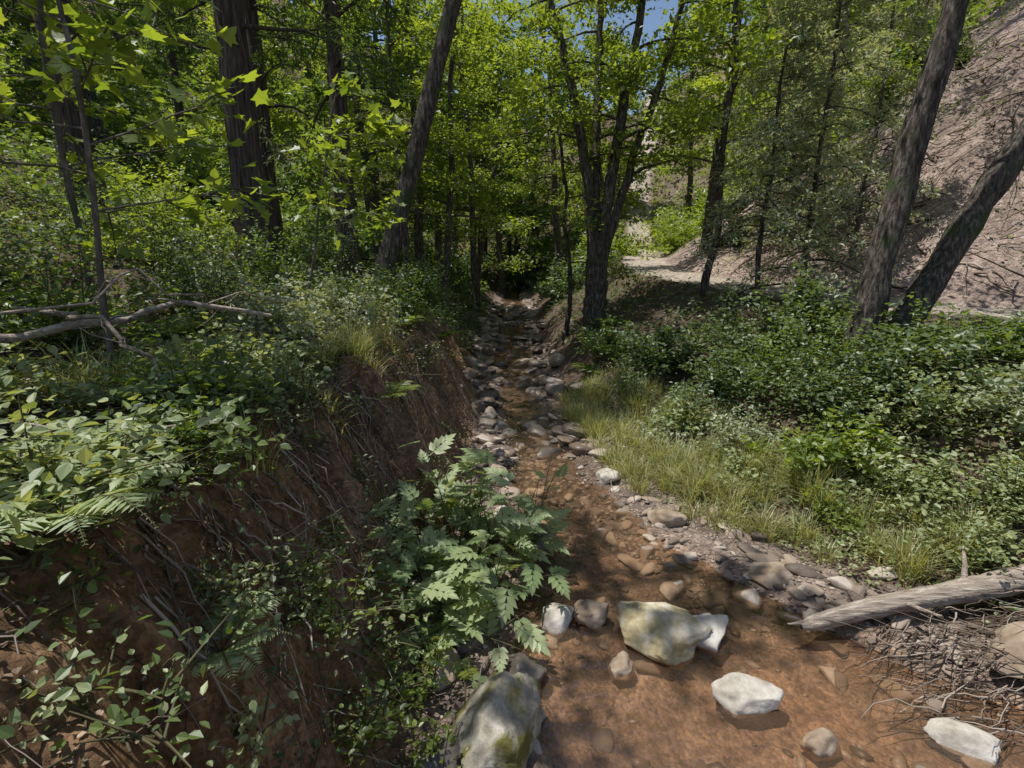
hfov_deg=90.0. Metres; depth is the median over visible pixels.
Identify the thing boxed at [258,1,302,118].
forest tree
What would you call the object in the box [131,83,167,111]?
understory shrub
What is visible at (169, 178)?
understory shrub
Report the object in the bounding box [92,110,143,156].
understory shrub
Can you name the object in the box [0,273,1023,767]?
twig litter
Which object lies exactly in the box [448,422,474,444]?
bank weed
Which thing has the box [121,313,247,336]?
sword fern
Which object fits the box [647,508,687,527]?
boulder
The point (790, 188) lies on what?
young redwood tree
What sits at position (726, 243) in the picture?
understory shrub
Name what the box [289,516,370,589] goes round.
bank weed
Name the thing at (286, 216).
understory shrub
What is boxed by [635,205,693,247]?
understory shrub
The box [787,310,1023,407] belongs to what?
bramble bush
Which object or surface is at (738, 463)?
snowberry bush
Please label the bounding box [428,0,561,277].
forest tree
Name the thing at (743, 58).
forest tree
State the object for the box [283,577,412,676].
bank weed
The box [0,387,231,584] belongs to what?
hazel shrub
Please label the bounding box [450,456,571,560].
elder plant
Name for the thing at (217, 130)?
forest tree
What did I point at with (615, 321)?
sword fern
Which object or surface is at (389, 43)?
alder tree
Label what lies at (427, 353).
bank weed
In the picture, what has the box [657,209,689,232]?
understory shrub
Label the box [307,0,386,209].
redwood tree
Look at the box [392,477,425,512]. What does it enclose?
bank weed
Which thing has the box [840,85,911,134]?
understory shrub
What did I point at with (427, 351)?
bank weed
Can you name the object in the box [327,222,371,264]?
understory shrub
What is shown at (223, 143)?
understory shrub
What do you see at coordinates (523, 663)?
boulder
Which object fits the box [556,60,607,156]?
forest tree
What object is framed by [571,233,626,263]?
understory shrub
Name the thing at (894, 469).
snowberry bush
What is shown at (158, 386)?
sword fern
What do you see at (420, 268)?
huckleberry shrub
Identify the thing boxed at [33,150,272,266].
hazel shrub
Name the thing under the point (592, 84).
alder tree
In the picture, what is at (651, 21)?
sky
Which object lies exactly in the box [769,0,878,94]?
forest tree
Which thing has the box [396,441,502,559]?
elder plant
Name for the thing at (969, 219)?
twin trunk oak tree
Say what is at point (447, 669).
boulder
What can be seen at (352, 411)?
bank weed
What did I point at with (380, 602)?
bank weed
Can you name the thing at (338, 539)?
bank weed
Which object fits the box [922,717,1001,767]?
boulder
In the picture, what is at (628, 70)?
bigleaf maple tree
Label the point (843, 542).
grass bank herbs
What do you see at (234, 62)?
redwood tree
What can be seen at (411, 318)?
sword fern
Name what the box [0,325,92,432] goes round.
hazel shrub
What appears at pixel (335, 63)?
redwood tree
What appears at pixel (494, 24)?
forest tree
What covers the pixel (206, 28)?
redwood tree
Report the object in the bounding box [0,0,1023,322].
forest undergrowth
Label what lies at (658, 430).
snowberry bush
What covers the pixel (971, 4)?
understory shrub
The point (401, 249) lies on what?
understory shrub
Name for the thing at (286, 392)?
bank weed
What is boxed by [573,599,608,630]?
boulder
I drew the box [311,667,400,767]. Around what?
bank weed
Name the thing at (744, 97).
forest tree
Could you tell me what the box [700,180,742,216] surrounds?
understory shrub
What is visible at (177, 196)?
understory shrub
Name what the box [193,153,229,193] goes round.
understory shrub
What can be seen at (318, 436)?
bank weed
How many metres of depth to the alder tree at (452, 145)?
19.14 m
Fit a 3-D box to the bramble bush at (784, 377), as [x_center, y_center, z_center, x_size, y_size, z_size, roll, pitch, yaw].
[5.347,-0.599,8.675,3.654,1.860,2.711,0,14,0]
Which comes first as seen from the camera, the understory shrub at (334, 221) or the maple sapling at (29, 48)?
the maple sapling at (29, 48)
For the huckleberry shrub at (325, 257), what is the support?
on the ground at (680, 714)
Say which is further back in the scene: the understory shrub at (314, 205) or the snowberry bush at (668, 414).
the understory shrub at (314, 205)
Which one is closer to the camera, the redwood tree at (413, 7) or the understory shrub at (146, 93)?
the understory shrub at (146, 93)
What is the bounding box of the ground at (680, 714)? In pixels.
[0,0,1023,767]
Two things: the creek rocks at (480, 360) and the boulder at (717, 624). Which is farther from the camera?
the creek rocks at (480, 360)
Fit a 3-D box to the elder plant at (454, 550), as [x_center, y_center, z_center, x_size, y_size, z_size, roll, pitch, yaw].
[-0.326,1.587,5.218,2.014,1.566,2.282,9,17,32]
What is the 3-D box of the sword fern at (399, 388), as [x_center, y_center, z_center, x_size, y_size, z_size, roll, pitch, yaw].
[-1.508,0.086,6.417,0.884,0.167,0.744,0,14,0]
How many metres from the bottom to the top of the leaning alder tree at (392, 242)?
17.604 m
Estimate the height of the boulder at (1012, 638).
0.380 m
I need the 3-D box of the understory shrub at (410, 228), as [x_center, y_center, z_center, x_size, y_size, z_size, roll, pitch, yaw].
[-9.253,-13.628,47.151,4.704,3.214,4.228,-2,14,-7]
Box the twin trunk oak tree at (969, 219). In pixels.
[841,0,1023,358]
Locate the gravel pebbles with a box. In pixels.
[547,444,1023,749]
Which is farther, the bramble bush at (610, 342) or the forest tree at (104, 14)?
the forest tree at (104, 14)
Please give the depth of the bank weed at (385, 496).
4.99 m
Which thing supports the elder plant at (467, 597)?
on the ground at (680, 714)
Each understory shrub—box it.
[0,99,54,146]
[6,81,48,123]
[48,139,124,164]
[91,126,197,197]
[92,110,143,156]
[100,90,182,155]
[105,157,230,232]
[108,114,174,160]
[109,63,156,100]
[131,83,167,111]
[131,116,229,179]
[136,86,173,121]
[148,154,230,195]
[150,94,202,117]
[158,100,203,135]
[160,113,228,174]
[175,156,230,209]
[191,135,228,167]
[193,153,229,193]
[209,209,322,266]
[275,159,331,206]
[278,205,336,272]
[280,185,333,236]
[291,188,360,222]
[310,207,365,239]
[319,202,381,262]
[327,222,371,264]
[355,199,387,222]
[365,210,412,260]
[399,229,464,270]
[408,224,433,243]
[410,241,470,291]
[423,233,456,264]
[423,282,453,309]
[443,247,493,284]
[491,255,531,285]
[506,273,531,290]
[522,248,586,299]
[534,261,584,289]
[536,252,565,272]
[551,226,586,264]
[563,238,584,251]
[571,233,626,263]
[575,224,659,263]
[633,201,704,254]
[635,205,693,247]
[646,198,690,237]
[653,216,700,254]
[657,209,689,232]
[670,188,707,215]
[674,181,733,231]
[689,185,723,207]
[695,150,764,212]
[699,208,752,247]
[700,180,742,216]
[723,138,815,196]
[725,146,755,174]
[791,89,887,157]
[835,38,921,104]
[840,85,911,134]
[841,38,930,105]
[841,58,920,124]
[852,22,926,87]
[872,14,914,56]
[892,11,990,71]
[894,14,939,56]
[918,28,994,75]
[928,0,989,21]
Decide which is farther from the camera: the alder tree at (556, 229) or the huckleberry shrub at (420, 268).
the alder tree at (556, 229)
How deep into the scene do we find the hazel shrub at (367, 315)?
8.22 m
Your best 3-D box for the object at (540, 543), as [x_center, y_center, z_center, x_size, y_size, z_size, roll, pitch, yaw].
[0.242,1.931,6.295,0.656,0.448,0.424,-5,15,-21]
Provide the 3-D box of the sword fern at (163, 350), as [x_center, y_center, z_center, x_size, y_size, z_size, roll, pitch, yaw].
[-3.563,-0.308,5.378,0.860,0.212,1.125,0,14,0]
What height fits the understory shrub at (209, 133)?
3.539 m
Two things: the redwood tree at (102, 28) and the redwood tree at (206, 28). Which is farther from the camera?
the redwood tree at (206, 28)
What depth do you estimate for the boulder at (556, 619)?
4.95 m
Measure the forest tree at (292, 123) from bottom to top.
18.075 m
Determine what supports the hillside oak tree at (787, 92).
on the ground at (680, 714)
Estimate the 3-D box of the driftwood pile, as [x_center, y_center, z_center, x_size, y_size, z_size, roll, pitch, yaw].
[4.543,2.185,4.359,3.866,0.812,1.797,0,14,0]
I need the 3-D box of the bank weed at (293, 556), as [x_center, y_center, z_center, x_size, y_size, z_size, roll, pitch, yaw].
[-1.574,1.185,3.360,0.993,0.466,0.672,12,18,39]
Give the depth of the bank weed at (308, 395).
4.93 m
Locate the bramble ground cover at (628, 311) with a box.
[536,254,1023,610]
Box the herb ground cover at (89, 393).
[0,203,461,721]
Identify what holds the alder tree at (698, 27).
on the ground at (680, 714)
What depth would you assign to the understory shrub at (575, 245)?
45.34 m
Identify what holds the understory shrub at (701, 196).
on the ground at (680, 714)
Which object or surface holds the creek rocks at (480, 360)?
on the ground at (680, 714)
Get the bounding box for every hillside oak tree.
[722,0,910,199]
[762,0,916,176]
[952,1,969,70]
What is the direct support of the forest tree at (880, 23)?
on the ground at (680, 714)
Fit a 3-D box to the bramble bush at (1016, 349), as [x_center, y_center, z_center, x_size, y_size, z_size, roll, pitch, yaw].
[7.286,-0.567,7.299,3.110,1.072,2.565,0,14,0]
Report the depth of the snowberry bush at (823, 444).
6.77 m
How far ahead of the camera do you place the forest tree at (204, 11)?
61.05 m
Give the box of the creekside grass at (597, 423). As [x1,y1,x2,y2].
[550,346,1023,585]
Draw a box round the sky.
[290,0,765,119]
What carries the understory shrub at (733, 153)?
on the ground at (680, 714)
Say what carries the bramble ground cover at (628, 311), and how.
on the ground at (680, 714)
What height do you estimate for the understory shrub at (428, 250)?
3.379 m
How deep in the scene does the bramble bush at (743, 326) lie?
10.43 m
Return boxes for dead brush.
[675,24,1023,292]
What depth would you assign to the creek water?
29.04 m
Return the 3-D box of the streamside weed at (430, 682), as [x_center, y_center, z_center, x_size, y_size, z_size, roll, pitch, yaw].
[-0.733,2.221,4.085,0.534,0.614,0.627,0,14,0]
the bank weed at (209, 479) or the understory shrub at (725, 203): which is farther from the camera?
the understory shrub at (725, 203)
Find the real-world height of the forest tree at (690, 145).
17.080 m
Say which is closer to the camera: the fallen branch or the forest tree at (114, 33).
the fallen branch
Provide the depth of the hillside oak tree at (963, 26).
19.23 m
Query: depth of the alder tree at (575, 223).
15.91 m
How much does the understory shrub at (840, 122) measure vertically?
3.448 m
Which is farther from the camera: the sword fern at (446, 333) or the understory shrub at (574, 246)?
the understory shrub at (574, 246)
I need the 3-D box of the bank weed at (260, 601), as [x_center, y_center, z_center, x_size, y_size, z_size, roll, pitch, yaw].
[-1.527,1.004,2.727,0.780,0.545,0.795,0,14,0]
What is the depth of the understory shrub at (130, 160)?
16.95 m
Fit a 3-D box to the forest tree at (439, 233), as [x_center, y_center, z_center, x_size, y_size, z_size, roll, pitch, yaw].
[-3.562,-10.732,25.349,7.203,13.526,6.765,-12,19,-41]
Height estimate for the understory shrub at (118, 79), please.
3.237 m
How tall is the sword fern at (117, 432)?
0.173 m
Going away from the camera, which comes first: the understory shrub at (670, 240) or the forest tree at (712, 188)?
the forest tree at (712, 188)
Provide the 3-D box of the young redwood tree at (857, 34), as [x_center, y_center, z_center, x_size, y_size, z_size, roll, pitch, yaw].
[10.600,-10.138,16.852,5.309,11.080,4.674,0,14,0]
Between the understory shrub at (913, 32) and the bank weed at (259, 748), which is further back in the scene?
the understory shrub at (913, 32)
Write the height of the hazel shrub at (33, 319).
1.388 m
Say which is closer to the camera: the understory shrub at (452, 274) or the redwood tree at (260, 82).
the redwood tree at (260, 82)
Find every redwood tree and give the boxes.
[0,0,212,207]
[8,1,111,67]
[97,0,363,270]
[112,0,402,277]
[126,0,216,145]
[162,0,218,100]
[252,0,455,281]
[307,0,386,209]
[378,33,410,192]
[398,2,422,164]
[684,0,866,303]
[693,0,908,305]
[714,0,860,267]
[740,0,908,226]
[770,0,961,267]
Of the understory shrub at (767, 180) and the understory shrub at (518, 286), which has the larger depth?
the understory shrub at (518, 286)
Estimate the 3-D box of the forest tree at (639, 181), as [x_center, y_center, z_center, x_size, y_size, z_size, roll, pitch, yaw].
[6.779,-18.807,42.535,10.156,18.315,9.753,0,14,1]
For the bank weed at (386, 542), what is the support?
on the ground at (680, 714)
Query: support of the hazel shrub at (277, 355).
on the ground at (680, 714)
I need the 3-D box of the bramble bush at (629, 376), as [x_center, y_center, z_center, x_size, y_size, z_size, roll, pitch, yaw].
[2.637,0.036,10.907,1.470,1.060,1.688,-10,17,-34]
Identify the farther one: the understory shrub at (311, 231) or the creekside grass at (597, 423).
the understory shrub at (311, 231)
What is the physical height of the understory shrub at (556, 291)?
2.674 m
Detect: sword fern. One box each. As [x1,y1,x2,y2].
[0,451,213,545]
[2,416,174,463]
[66,369,205,410]
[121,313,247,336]
[126,339,209,357]
[187,586,293,692]
[375,380,426,397]
[376,315,429,327]
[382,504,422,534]
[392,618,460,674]
[435,330,465,339]
[567,362,606,373]
[594,317,629,325]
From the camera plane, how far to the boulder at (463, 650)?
4.52 m
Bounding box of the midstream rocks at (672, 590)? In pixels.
[489,435,999,767]
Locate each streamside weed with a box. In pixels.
[282,540,378,642]
[326,688,408,767]
[364,640,428,735]
[390,614,450,708]
[404,711,475,767]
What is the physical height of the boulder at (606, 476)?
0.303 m
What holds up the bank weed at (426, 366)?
on the ground at (680, 714)
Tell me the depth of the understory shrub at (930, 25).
22.02 m
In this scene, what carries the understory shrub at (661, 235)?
on the ground at (680, 714)
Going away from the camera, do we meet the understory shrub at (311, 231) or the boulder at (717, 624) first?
the boulder at (717, 624)
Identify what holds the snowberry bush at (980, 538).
on the ground at (680, 714)
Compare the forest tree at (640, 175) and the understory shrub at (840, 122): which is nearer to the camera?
the understory shrub at (840, 122)
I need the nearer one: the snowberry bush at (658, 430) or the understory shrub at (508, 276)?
the snowberry bush at (658, 430)
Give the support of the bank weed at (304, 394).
on the ground at (680, 714)
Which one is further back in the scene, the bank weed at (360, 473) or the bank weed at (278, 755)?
the bank weed at (360, 473)
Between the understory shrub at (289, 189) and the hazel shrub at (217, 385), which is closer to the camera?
the hazel shrub at (217, 385)
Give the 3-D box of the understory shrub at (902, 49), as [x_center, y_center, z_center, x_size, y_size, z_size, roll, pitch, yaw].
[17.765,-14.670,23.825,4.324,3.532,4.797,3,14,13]
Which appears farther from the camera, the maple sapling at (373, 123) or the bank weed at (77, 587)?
the maple sapling at (373, 123)
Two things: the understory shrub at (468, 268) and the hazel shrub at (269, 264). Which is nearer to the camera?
the hazel shrub at (269, 264)
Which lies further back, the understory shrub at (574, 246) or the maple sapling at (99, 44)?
the understory shrub at (574, 246)
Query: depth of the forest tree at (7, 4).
18.30 m
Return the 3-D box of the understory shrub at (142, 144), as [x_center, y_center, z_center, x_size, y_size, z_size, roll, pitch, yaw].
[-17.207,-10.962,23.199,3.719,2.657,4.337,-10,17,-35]
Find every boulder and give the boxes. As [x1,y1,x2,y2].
[409,733,461,767]
[417,648,459,691]
[451,624,489,657]
[451,671,541,767]
[506,652,547,682]
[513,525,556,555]
[539,602,573,638]
[553,421,585,438]
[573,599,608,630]
[596,468,622,484]
[608,651,634,680]
[617,601,711,670]
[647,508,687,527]
[693,613,728,653]
[711,672,783,718]
[741,559,792,589]
[799,727,842,761]
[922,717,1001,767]
[987,621,1023,679]
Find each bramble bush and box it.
[574,309,652,362]
[589,356,664,407]
[612,316,720,379]
[662,331,825,417]
[663,285,813,368]
[712,292,891,398]
[736,337,971,445]
[741,259,902,352]
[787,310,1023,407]
[834,292,1023,370]
[921,307,1023,374]
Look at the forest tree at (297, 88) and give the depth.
48.44 m
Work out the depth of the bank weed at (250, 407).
3.82 m
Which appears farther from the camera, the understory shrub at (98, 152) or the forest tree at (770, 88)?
the forest tree at (770, 88)
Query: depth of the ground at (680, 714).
4.73 m
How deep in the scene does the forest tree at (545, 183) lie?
48.89 m
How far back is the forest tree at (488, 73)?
35.24 m
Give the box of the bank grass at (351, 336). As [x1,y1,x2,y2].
[1,277,442,504]
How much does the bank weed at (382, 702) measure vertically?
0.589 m
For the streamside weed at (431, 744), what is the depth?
3.38 m
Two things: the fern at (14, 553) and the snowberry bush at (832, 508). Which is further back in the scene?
the snowberry bush at (832, 508)
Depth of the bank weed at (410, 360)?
8.22 m
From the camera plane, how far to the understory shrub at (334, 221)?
27.51 m
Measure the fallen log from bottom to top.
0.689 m
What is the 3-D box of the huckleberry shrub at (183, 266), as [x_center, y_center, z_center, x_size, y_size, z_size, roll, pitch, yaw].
[-4.519,-1.559,6.859,2.390,1.748,3.092,0,14,0]
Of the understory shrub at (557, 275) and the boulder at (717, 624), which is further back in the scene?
the understory shrub at (557, 275)
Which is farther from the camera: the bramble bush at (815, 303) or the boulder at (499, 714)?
the bramble bush at (815, 303)
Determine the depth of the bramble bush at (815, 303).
9.92 m
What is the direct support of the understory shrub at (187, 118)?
on the ground at (680, 714)
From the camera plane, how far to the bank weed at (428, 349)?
9.54 m
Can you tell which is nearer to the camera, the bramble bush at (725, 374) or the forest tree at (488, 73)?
the bramble bush at (725, 374)
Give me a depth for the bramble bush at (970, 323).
8.12 m
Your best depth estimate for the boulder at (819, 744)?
3.72 m
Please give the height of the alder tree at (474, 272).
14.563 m
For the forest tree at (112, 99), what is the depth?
19.80 m
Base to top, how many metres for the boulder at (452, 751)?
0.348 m
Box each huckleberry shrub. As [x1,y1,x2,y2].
[0,115,212,242]
[0,141,90,286]
[11,205,279,321]
[276,207,416,286]
[394,246,455,309]
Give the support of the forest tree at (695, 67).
on the ground at (680, 714)
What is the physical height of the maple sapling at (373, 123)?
3.673 m
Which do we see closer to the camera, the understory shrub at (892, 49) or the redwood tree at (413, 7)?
the understory shrub at (892, 49)
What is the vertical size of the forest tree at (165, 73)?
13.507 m
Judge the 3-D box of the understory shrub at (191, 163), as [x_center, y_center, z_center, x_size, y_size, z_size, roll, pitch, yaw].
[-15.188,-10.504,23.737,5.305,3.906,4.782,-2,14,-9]
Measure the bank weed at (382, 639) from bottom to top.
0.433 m
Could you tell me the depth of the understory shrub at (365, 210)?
37.13 m
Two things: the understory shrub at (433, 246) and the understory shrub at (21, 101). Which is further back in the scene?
the understory shrub at (433, 246)
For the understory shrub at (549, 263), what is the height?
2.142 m
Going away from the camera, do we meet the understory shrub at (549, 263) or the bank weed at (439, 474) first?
the bank weed at (439, 474)
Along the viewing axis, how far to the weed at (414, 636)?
4.45 m
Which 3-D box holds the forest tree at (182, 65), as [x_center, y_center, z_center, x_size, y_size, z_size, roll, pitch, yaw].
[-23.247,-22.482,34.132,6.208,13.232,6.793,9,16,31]
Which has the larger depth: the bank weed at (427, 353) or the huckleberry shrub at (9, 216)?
the bank weed at (427, 353)
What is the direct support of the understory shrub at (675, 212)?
on the ground at (680, 714)
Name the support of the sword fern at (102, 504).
on the ground at (680, 714)
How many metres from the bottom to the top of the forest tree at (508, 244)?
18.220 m
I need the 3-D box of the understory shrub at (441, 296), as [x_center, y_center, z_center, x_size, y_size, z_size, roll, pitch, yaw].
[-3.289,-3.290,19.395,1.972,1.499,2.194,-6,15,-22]
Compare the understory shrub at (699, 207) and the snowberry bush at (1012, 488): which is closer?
the snowberry bush at (1012, 488)
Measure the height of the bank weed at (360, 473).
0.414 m
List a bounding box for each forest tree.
[0,0,93,34]
[0,0,215,154]
[2,0,129,94]
[81,0,199,88]
[82,2,130,50]
[123,0,221,134]
[131,9,206,83]
[183,0,301,154]
[194,4,215,38]
[198,7,301,163]
[206,0,364,205]
[206,2,287,46]
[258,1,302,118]
[272,0,490,271]
[280,0,476,218]
[284,3,364,136]
[360,16,525,287]
[376,9,486,239]
[402,0,510,261]
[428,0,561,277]
[431,14,544,274]
[455,32,564,295]
[466,0,604,281]
[477,55,571,263]
[480,69,558,260]
[535,30,655,243]
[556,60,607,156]
[575,59,655,207]
[603,0,860,253]
[640,4,737,213]
[655,0,746,119]
[718,0,811,155]
[723,0,783,109]
[741,0,814,98]
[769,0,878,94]
[770,0,933,60]
[835,0,977,56]
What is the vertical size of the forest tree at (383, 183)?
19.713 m
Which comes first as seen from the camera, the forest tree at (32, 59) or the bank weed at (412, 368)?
the bank weed at (412, 368)
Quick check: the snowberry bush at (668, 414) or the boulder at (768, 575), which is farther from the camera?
the snowberry bush at (668, 414)
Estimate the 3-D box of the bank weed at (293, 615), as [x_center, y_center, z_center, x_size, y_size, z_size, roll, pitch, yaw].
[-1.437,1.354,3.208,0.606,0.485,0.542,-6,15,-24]
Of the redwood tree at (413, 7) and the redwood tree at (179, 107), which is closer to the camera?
the redwood tree at (179, 107)
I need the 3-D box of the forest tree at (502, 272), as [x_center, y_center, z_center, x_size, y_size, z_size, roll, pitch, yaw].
[-0.517,-15.164,37.653,8.681,18.502,9.498,7,16,27]
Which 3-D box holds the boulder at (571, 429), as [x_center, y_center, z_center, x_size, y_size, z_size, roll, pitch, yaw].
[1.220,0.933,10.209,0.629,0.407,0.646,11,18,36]
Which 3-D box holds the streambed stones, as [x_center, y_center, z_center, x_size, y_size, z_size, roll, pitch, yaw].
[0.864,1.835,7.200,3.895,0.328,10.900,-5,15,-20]
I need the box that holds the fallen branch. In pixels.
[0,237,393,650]
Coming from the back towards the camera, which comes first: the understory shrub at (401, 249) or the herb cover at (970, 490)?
the understory shrub at (401, 249)
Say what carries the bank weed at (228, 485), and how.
on the ground at (680, 714)
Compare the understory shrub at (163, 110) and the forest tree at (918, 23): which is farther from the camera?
the understory shrub at (163, 110)
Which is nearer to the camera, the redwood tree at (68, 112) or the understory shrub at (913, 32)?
the redwood tree at (68, 112)
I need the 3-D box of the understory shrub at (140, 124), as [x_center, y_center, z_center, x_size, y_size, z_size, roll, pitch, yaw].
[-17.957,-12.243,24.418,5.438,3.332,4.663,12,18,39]
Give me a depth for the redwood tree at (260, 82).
15.04 m
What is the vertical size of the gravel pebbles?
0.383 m
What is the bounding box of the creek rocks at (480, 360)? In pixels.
[460,298,610,460]
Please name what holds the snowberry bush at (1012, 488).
on the ground at (680, 714)
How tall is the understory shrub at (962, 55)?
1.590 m
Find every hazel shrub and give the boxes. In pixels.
[0,214,207,359]
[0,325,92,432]
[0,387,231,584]
[7,369,291,490]
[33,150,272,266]
[52,320,286,425]
[123,305,333,410]
[175,208,374,302]
[194,265,374,364]
[276,259,416,336]
[327,255,464,326]
[373,246,458,310]
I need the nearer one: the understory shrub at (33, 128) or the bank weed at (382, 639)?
the bank weed at (382, 639)
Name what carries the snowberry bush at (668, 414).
on the ground at (680, 714)
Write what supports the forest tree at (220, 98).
on the ground at (680, 714)
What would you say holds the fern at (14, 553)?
on the ground at (680, 714)
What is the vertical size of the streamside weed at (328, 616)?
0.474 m
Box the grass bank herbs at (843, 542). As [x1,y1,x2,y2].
[571,361,1023,588]
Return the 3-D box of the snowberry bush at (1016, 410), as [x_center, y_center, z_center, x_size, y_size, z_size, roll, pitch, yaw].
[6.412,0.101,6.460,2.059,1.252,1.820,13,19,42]
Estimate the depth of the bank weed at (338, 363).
5.97 m
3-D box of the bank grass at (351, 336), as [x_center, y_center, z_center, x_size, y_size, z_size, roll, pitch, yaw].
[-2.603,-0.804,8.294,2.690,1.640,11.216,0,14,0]
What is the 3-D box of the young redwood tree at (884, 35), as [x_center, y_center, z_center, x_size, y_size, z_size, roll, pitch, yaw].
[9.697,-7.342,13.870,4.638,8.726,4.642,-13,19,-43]
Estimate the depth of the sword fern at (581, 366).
12.72 m
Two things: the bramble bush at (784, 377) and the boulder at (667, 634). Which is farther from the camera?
the bramble bush at (784, 377)
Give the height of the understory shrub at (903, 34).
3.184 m
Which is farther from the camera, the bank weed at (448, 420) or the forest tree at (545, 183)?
the forest tree at (545, 183)
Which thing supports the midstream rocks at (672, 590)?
on the ground at (680, 714)
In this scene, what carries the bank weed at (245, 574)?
on the ground at (680, 714)
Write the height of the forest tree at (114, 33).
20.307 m
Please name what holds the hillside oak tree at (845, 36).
on the ground at (680, 714)
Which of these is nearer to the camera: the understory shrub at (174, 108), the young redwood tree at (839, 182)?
the young redwood tree at (839, 182)
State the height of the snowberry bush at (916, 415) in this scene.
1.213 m
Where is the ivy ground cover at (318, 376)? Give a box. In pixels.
[0,74,489,760]
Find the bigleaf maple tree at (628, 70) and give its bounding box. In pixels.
[461,0,774,336]
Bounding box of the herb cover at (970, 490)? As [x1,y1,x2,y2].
[636,320,1023,622]
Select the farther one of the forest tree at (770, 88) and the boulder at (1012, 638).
the forest tree at (770, 88)
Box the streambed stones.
[501,400,1013,767]
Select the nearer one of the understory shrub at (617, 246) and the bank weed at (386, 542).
the bank weed at (386, 542)
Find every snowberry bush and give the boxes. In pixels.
[622,414,688,445]
[640,388,729,440]
[701,404,783,451]
[701,442,785,494]
[739,405,934,477]
[782,476,881,544]
[823,423,1007,527]
[835,360,1023,450]
[863,487,1023,574]
[906,441,1023,525]
[916,336,1023,431]
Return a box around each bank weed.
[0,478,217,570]
[0,523,151,633]
[0,588,251,767]
[0,605,207,763]
[62,416,213,505]
[131,435,227,501]
[132,386,241,465]
[138,433,256,502]
[158,523,285,636]
[173,523,308,625]
[184,384,303,437]
[206,634,300,767]
[247,367,309,413]
[249,373,308,415]
[252,742,300,767]
[256,514,350,620]
[268,389,321,431]
[268,556,331,647]
[278,363,336,401]
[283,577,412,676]
[288,360,351,419]
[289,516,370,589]
[294,418,339,453]
[304,650,441,767]
[306,337,346,368]
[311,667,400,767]
[314,509,362,555]
[322,390,390,425]
[337,570,434,639]
[347,446,389,488]
[350,475,422,528]
[350,503,407,576]
[351,603,433,660]
[376,340,404,356]
[391,356,438,379]
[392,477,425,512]
[398,351,423,372]
[408,337,453,365]
[409,340,442,358]
[416,340,442,354]
[419,359,432,372]
[427,448,449,467]
[436,456,453,479]
[442,414,459,437]
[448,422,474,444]
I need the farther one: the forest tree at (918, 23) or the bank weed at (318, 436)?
the forest tree at (918, 23)
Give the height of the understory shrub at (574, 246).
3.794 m
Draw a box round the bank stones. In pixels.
[395,400,552,754]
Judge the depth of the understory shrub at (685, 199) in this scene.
45.38 m
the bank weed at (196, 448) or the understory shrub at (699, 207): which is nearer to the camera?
the bank weed at (196, 448)
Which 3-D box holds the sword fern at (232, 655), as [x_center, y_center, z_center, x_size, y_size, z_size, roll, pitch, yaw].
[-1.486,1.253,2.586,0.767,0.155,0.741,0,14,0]
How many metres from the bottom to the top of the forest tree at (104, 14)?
12.410 m
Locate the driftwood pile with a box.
[805,566,1023,753]
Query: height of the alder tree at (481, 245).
14.506 m
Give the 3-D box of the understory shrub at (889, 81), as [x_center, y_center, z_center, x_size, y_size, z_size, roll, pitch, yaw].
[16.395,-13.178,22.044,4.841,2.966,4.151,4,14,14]
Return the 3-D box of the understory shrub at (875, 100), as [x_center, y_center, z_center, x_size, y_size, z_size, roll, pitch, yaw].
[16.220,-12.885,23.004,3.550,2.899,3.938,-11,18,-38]
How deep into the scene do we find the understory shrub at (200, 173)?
21.40 m
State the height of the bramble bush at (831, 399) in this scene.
1.480 m
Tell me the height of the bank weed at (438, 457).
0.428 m
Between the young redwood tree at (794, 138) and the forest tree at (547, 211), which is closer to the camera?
the young redwood tree at (794, 138)
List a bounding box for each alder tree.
[294,0,503,283]
[352,0,480,283]
[364,0,536,315]
[368,0,461,291]
[421,0,524,312]
[442,32,542,297]
[482,28,669,339]
[499,0,601,283]
[530,0,673,205]
[640,0,882,296]
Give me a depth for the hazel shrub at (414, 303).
9.86 m
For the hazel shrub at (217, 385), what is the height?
0.824 m
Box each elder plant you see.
[355,480,463,605]
[386,433,570,643]
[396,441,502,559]
[408,560,550,688]
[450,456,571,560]
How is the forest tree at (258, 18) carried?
on the ground at (680, 714)
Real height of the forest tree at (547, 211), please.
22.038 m
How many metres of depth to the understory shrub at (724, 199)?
26.23 m
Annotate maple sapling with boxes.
[0,0,258,338]
[0,0,286,371]
[285,71,409,305]
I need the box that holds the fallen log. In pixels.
[787,546,1023,630]
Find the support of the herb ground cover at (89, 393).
on the ground at (680, 714)
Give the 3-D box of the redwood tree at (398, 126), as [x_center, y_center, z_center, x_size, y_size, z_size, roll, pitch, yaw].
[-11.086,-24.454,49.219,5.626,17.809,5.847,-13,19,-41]
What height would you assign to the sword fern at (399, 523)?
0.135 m
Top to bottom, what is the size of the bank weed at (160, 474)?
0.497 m
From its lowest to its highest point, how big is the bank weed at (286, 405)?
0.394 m

